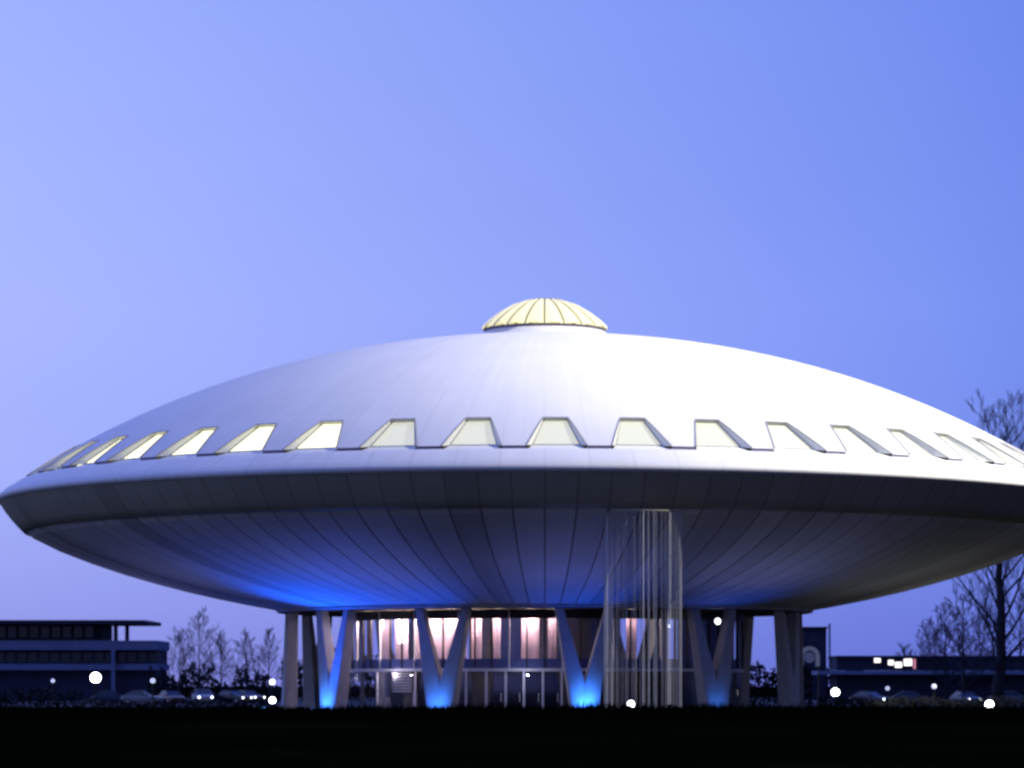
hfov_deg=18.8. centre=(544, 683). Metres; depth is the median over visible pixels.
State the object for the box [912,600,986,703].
bare tree
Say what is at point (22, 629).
window
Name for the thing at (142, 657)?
window
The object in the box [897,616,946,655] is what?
bare tree
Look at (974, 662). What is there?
window
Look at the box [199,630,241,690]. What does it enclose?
bare tree
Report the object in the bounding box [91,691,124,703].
parked car
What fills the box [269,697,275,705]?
globe lamp
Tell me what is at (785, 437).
window
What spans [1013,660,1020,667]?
window
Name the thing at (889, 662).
window
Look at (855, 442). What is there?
window
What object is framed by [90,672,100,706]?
globe lamp
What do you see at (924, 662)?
window
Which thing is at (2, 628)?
window
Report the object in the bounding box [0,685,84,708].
hedge
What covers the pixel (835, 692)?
globe lamp
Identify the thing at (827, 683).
post
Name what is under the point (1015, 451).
window
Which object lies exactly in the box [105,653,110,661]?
window
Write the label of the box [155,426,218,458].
window
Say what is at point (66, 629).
window
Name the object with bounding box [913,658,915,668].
window
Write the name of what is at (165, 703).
hedge
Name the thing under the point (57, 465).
window
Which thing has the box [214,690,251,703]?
parked car
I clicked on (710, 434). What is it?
window
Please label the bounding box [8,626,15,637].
window
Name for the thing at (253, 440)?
window
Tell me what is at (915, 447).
window
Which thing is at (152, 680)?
globe lamp
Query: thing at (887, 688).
globe lamp
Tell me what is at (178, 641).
bare tree
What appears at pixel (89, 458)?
window
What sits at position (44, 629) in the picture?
window
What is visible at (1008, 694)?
parked car
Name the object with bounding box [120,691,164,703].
parked car
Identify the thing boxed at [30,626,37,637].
window
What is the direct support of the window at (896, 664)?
in the building at (849, 676)
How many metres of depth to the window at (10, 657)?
399.88 m
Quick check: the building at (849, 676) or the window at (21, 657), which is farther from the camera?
the window at (21, 657)
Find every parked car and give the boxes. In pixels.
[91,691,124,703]
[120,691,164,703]
[158,691,185,703]
[191,689,213,702]
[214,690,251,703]
[233,690,264,702]
[849,691,892,704]
[892,691,930,704]
[949,691,981,705]
[988,691,1023,703]
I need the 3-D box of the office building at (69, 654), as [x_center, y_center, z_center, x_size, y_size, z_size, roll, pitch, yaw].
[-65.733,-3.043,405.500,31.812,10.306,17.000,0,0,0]
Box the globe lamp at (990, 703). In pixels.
[985,700,993,707]
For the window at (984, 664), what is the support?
in the building at (849, 676)
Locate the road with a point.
(356, 702)
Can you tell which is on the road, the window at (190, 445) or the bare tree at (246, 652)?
the bare tree at (246, 652)
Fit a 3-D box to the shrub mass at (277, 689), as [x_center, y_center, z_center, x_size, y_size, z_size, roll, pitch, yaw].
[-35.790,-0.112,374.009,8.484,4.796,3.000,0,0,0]
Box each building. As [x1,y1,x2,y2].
[0,298,1023,709]
[0,620,169,699]
[803,624,830,699]
[811,656,1023,703]
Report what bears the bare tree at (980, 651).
on the road
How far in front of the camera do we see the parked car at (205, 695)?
328.73 m
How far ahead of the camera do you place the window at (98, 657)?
399.88 m
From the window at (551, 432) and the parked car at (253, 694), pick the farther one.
the parked car at (253, 694)
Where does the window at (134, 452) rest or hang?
in the saucer building at (444, 494)
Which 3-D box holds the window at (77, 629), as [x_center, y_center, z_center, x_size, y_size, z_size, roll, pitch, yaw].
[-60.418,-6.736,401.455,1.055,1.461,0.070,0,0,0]
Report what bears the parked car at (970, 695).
on the road
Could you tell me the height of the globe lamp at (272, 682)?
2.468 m
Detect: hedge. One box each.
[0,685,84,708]
[80,697,277,709]
[749,660,813,707]
[817,693,1023,708]
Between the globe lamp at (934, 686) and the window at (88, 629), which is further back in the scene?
the window at (88, 629)
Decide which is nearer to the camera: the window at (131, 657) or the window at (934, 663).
the window at (934, 663)
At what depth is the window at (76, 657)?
399.88 m
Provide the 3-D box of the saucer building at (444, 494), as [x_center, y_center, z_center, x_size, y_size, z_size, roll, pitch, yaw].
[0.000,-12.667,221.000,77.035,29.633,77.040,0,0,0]
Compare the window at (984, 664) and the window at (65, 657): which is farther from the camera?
the window at (65, 657)
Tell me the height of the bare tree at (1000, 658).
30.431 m
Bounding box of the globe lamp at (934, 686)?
[931,684,936,704]
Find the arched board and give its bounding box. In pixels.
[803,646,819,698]
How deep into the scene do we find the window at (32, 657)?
399.88 m
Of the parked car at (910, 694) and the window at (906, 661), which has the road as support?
the parked car at (910, 694)
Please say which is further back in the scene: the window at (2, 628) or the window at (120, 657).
the window at (2, 628)
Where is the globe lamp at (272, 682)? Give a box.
[269,679,274,696]
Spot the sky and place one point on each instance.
(196, 195)
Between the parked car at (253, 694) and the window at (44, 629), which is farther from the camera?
the window at (44, 629)
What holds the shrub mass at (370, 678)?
on the road
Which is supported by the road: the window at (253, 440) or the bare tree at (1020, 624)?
the bare tree at (1020, 624)
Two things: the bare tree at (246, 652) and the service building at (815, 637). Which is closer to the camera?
the service building at (815, 637)
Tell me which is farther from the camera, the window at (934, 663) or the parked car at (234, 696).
the parked car at (234, 696)
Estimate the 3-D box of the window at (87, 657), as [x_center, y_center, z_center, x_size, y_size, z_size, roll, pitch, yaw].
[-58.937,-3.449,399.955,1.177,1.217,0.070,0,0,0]
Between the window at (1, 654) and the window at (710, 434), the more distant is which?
the window at (1, 654)
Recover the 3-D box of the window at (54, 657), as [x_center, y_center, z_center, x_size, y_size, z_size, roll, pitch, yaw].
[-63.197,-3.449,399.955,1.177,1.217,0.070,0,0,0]
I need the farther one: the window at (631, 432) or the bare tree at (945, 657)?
the bare tree at (945, 657)
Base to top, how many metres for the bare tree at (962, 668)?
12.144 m
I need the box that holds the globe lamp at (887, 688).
[885,686,889,706]
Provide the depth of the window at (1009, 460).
202.95 m
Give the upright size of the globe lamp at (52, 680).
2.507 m
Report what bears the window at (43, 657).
in the office building at (69, 654)
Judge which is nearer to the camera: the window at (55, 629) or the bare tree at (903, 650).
the bare tree at (903, 650)
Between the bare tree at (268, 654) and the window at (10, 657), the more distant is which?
the window at (10, 657)
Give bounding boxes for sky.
[0,0,1023,685]
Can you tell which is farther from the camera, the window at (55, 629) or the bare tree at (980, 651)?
the window at (55, 629)
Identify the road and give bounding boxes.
[1,698,1023,706]
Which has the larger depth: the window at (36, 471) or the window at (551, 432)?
the window at (36, 471)
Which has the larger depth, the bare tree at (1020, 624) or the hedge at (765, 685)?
the bare tree at (1020, 624)
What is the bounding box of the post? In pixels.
[825,667,828,701]
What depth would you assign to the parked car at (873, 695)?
299.52 m
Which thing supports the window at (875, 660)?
in the building at (849, 676)
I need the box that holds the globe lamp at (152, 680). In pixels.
[150,678,154,706]
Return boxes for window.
[0,626,4,637]
[0,653,3,661]
[6,653,14,661]
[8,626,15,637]
[17,653,25,661]
[19,626,26,637]
[28,445,78,474]
[28,653,36,661]
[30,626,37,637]
[39,653,47,661]
[41,626,48,637]
[43,440,98,470]
[50,653,58,661]
[52,626,59,637]
[61,653,69,661]
[63,626,70,637]
[69,435,128,466]
[72,653,80,661]
[74,626,81,637]
[83,653,91,661]
[85,626,92,637]
[94,653,102,661]
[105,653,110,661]
[106,430,168,462]
[116,653,124,661]
[127,653,135,661]
[138,653,146,661]
[149,653,157,661]
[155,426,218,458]
[214,423,277,455]
[283,420,342,452]
[359,418,416,449]
[441,417,501,448]
[526,417,586,447]
[612,417,671,448]
[695,418,751,450]
[765,421,825,452]
[811,635,817,642]
[829,424,892,456]
[873,658,880,662]
[885,427,948,459]
[887,660,893,665]
[894,662,902,667]
[903,658,912,665]
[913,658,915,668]
[922,660,929,667]
[933,432,994,463]
[933,660,941,667]
[967,660,975,667]
[970,436,1023,467]
[979,660,986,667]
[997,441,1023,466]
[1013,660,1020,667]
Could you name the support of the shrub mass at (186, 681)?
on the road
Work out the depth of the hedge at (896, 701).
249.63 m
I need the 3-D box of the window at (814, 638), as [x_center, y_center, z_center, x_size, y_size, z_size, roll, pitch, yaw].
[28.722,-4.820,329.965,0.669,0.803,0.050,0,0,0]
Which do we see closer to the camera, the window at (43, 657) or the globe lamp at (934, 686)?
the globe lamp at (934, 686)
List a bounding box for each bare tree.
[159,626,196,692]
[176,607,235,688]
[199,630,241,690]
[216,629,262,689]
[247,627,282,700]
[893,643,912,655]
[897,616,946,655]
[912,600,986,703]
[928,583,994,690]
[952,388,1023,705]
[952,614,995,694]
[980,589,1023,655]
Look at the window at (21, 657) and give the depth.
399.88 m
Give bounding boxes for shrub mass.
[147,661,215,699]
[212,663,281,700]
[279,648,394,700]
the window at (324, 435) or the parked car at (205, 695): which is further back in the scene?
the parked car at (205, 695)
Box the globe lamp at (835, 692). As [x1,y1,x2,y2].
[831,688,838,705]
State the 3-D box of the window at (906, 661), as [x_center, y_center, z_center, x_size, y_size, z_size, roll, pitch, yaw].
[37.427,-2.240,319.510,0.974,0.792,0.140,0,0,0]
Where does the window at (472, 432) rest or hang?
in the saucer building at (444, 494)
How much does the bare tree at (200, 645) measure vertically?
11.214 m
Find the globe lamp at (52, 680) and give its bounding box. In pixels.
[51,679,54,706]
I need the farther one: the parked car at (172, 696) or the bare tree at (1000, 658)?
the parked car at (172, 696)
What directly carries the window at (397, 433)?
in the saucer building at (444, 494)

